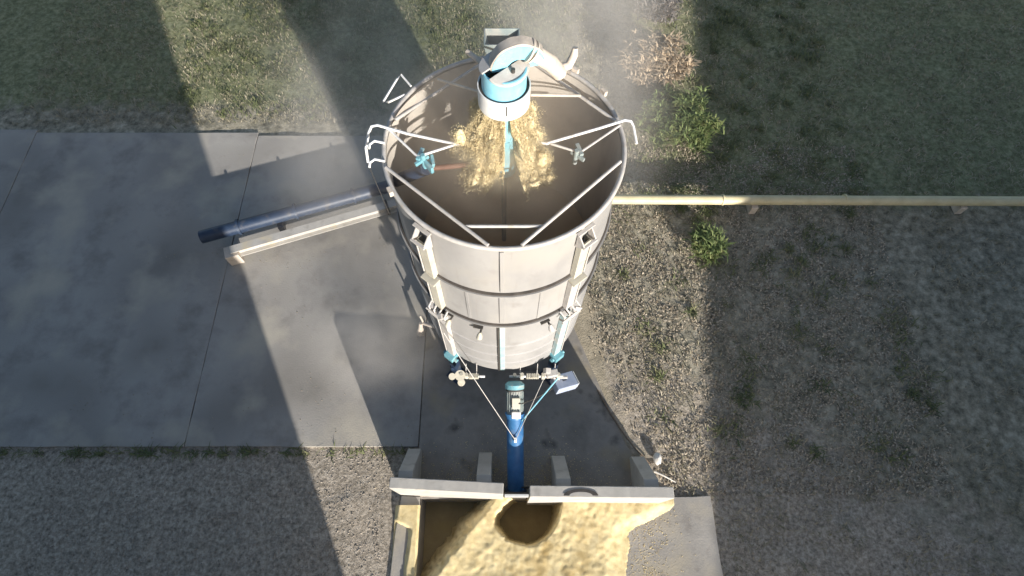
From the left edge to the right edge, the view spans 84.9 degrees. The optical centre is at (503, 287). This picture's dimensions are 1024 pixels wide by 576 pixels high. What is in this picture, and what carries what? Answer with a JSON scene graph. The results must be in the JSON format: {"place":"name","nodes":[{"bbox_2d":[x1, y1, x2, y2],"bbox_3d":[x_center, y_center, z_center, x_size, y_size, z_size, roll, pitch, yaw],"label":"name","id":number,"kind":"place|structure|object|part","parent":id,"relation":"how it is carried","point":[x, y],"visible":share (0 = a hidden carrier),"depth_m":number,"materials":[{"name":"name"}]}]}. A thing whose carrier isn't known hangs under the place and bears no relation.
{"place":"outdoors","nodes":[
{"label":"outdoors","id":0,"kind":"place"},
{"bbox_2d":[416,497,526,575],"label":"pit lining","id":1,"kind":"object","parent":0,"point":[423,500],"visible":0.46,"depth_m":11.06,"materials":[{"name":"concrete"}]},
{"bbox_2d":[422,502,551,570],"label":"pit floor","id":2,"kind":"structure","parent":0,"point":[522,522],"depth_m":11.50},
{"bbox_2d":[420,497,673,575],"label":"grain pile","id":3,"kind":"object","parent":2,"relation":"on","point":[582,539],"visible":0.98,"depth_m":10.33,"materials":[{"name":"yellow food"}]},
{"bbox_2d":[0,0,1023,575],"bbox_3d":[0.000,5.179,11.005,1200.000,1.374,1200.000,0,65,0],"label":"ground","id":4,"kind":"structure","parent":0,"point":[28,32],"depth_m":12.80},
{"bbox_2d":[0,129,38,212],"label":"concrete yard","id":5,"kind":"structure","parent":4,"relation":"on","point":[15,145],"depth_m":14.31,"materials":[{"name":"grey concrete"}]},
{"bbox_2d":[0,133,258,447],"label":"concrete yard","id":6,"kind":"structure","parent":4,"relation":"on","point":[78,223],"depth_m":12.78,"materials":[{"name":"grey concrete"}]},
{"bbox_2d":[15,447,403,575],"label":"gravel","id":7,"kind":"structure","parent":4,"relation":"on","point":[191,513],"depth_m":10.74,"materials":[{"name":"grey gravel"}]},
{"bbox_2d":[185,136,426,446],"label":"concrete yard","id":8,"kind":"structure","parent":4,"relation":"on","point":[335,359],"depth_m":12.32,"materials":[{"name":"grey concrete"}]},
{"bbox_2d":[70,147,414,439],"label":"concrete crumbs","id":9,"kind":"object","parent":8,"relation":"on","point":[257,303],"visible":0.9,"depth_m":12.40,"materials":[{"name":"concrete"}]},
{"bbox_2d":[223,199,396,265],"bbox_3d":[-3.621,-1.597,13.212,5.770,0.470,0.300,-18,66,-8],"label":"drawbar","id":10,"kind":"object","parent":8,"relation":"on","point":[235,254],"visible":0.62,"depth_m":12.95,"materials":[{"name":"cream paint"},{"name":"metal"},{"name":"dark rubber"}]},
{"bbox_2d":[390,496,420,575],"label":"pit apron","id":11,"kind":"object","parent":4,"relation":"on","point":[399,548],"visible":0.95,"depth_m":10.46,"materials":[{"name":"concrete"}]},
{"bbox_2d":[391,505,419,575],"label":"grain spill","id":12,"kind":"object","parent":11,"relation":"on","point":[407,517],"visible":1,"depth_m":10.51,"materials":[{"name":"yellow food"}]},
{"bbox_2d":[0,0,952,485],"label":"weeds","id":13,"kind":"object","parent":4,"relation":"on","point":[728,12],"visible":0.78,"depth_m":14.86,"materials":[{"name":"green plant"}]},
{"bbox_2d":[419,312,632,490],"bbox_3d":[0.609,1.188,12.226,4.617,0.144,6.140,0,65,0],"label":"concrete pad","id":14,"kind":"object","parent":4,"relation":"on","point":[449,407],"visible":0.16,"depth_m":11.39,"materials":[{"name":"grey concrete"}]},
{"bbox_2d":[389,449,503,501],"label":"concrete wall","id":15,"kind":"structure","parent":14,"relation":"on","point":[408,480],"depth_m":9.97,"materials":[{"name":"grey concrete"}]},
{"bbox_2d":[365,28,637,393],"bbox_3d":[-0.116,-0.779,8.963,3.588,7.484,3.636,0,65,0],"label":"grain silo","id":16,"kind":"object","parent":14,"relation":"on","point":[502,308],"visible":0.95,"depth_m":7.62,"materials":[{"name":"metal"}]},
{"bbox_2d":[198,180,387,242],"bbox_3d":[-4.200,-1.925,13.265,5.698,0.635,0.422,-17,66,-8],"label":"discharge auger","id":17,"kind":"object","parent":16,"relation":"attached to","point":[279,217],"visible":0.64,"depth_m":12.94,"materials":[{"name":"blue paint"}]},
{"bbox_2d":[446,95,557,205],"bbox_3d":[-0.040,-1.878,6.828,1.447,1.220,1.426,0,65,0],"label":"falling grain","id":18,"kind":"object","parent":16,"relation":"in","point":[480,147],"visible":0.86,"depth_m":6.71},
{"bbox_2d":[424,176,583,245],"bbox_3d":[0.000,-0.728,9.256,2.940,0.297,2.940,0,65,0],"label":"grain bed","id":19,"kind":"object","parent":16,"relation":"in","point":[469,207],"visible":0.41,"depth_m":9.55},
{"bbox_3d":[0.020,-1.637,6.959,0.110,0.500,0.014,0,65,0],"label":"tube door","id":20,"kind":"part","parent":16,"relation":"part of","materials":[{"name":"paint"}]},
{"bbox_2d":[505,381,552,491],"bbox_3d":[0.520,2.802,10.441,1.013,1.255,1.997,0,65,0],"label":"loading auger","id":21,"kind":"object","parent":16,"relation":"attached to","point":[515,413],"visible":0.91,"depth_m":10.30,"materials":[{"name":"blue paint"}]},
{"bbox_2d":[444,333,515,440],"bbox_3d":[-0.361,1.735,9.424,0.014,2.340,1.676,-40,71,-17],"label":"stay cable","id":22,"kind":"object","parent":21,"relation":"attached to","point":[479,386],"visible":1,"depth_m":9.32,"materials":[{"name":"metal"}]},
{"bbox_2d":[516,374,545,438],"bbox_3d":[0.494,2.184,10.296,0.012,0.383,1.283,24,67,11],"label":"stay cable","id":23,"kind":"object","parent":16,"relation":"attached to","point":[530,407],"visible":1,"depth_m":10.31,"materials":[{"name":"metal"}]},
{"bbox_2d":[521,378,557,420],"bbox_3d":[0.672,2.069,10.422,0.028,0.130,1.054,39,71,16],"label":"stay cable","id":24,"kind":"object","parent":16,"relation":"attached to","point":[539,399],"visible":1,"depth_m":10.41,"materials":[{"name":"paint"}]},
{"bbox_2d":[368,421,691,575],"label":"loose kernels","id":25,"kind":"object","parent":14,"relation":"on","point":[578,484],"visible":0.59,"depth_m":10.94,"materials":[{"name":"yellow food"}]},
{"bbox_2d":[597,390,650,464],"bbox_3d":[2.386,2.825,11.347,0.123,0.032,1.781,-30,68,-13],"label":"ground cable","id":26,"kind":"object","parent":14,"relation":"on","point":[620,428],"visible":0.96,"depth_m":11.32,"materials":[{"name":"black rubber"}]},
{"bbox_2d":[526,456,673,504],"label":"concrete wall","id":27,"kind":"structure","parent":4,"relation":"on","point":[644,488],"depth_m":9.88,"materials":[{"name":"concrete"}]},
{"bbox_2d":[504,492,528,498],"bbox_3d":[0.220,3.856,10.320,0.430,1.140,0.090,0,65,0],"label":"gap plank","id":28,"kind":"object","parent":27,"relation":"attached to","point":[518,495],"visible":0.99,"depth_m":9.85,"materials":[{"name":"white paint"}]},
{"bbox_2d":[613,27,699,89],"bbox_3d":[4.013,-6.188,15.042,2.178,1.254,2.216,-26,67,-12],"label":"bush","id":29,"kind":"object","parent":4,"relation":"on","point":[654,56],"visible":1,"depth_m":14.80,"materials":[{"name":"brown plant"}]},
{"bbox_2d":[653,453,661,464],"bbox_3d":[3.030,3.378,11.065,0.170,0.141,0.251,0,65,0],"label":"stone","id":30,"kind":"object","parent":4,"relation":"on","point":[657,458],"visible":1,"depth_m":11.02,"materials":[{"name":"white stone"}]},
{"bbox_2d":[632,0,683,30],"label":"bush","id":31,"kind":"object","parent":4,"relation":"on","point":[663,9],"visible":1,"depth_m":15.99,"materials":[{"name":"green plant"}]},
{"bbox_2d":[654,471,675,482],"bbox_3d":[3.146,3.682,10.934,0.441,0.053,0.035,24,67,11],"label":"stick","id":32,"kind":"object","parent":4,"relation":"on","point":[664,476],"visible":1,"depth_m":10.92,"materials":[{"name":"white wood"}]},
{"bbox_2d":[632,83,725,159],"bbox_3d":[4.467,-4.314,14.329,2.350,0.940,2.304,12,65,5],"label":"bush","id":33,"kind":"object","parent":4,"relation":"on","point":[689,122],"visible":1,"depth_m":14.08,"materials":[{"name":"green plant"}]},
{"bbox_2d":[681,221,736,265],"bbox_3d":[4.709,-1.063,12.943,1.201,0.672,1.151,0,65,0],"label":"bush","id":34,"kind":"object","parent":4,"relation":"on","point":[709,242],"visible":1,"depth_m":12.81,"materials":[{"name":"green plant"}]},
{"bbox_2d":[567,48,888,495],"bbox_3d":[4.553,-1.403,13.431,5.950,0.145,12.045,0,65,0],"label":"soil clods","id":35,"kind":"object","parent":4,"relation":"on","point":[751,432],"visible":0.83,"depth_m":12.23,"materials":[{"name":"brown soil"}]},
{"bbox_2d":[586,142,964,501],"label":"gravel","id":36,"kind":"object","parent":4,"relation":"on","point":[679,377],"visible":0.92,"depth_m":12.21,"materials":[{"name":"grey gravel"}]},
{"bbox_2d":[612,194,1023,213],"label":"pipe","id":37,"kind":"object","parent":4,"relation":"on","point":[958,204],"visible":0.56,"depth_m":13.23,"materials":[{"name":"yellow paint"}]},
{"bbox_2d":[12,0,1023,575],"bbox_3d":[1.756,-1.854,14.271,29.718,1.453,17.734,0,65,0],"label":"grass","id":38,"kind":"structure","parent":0,"point":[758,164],"depth_m":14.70,"materials":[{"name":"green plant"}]},
{"bbox_2d":[626,496,722,575],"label":"concrete deck","id":39,"kind":"structure","parent":0,"point":[695,542],"depth_m":10.45,"materials":[{"name":"grey concrete"}]}
]}

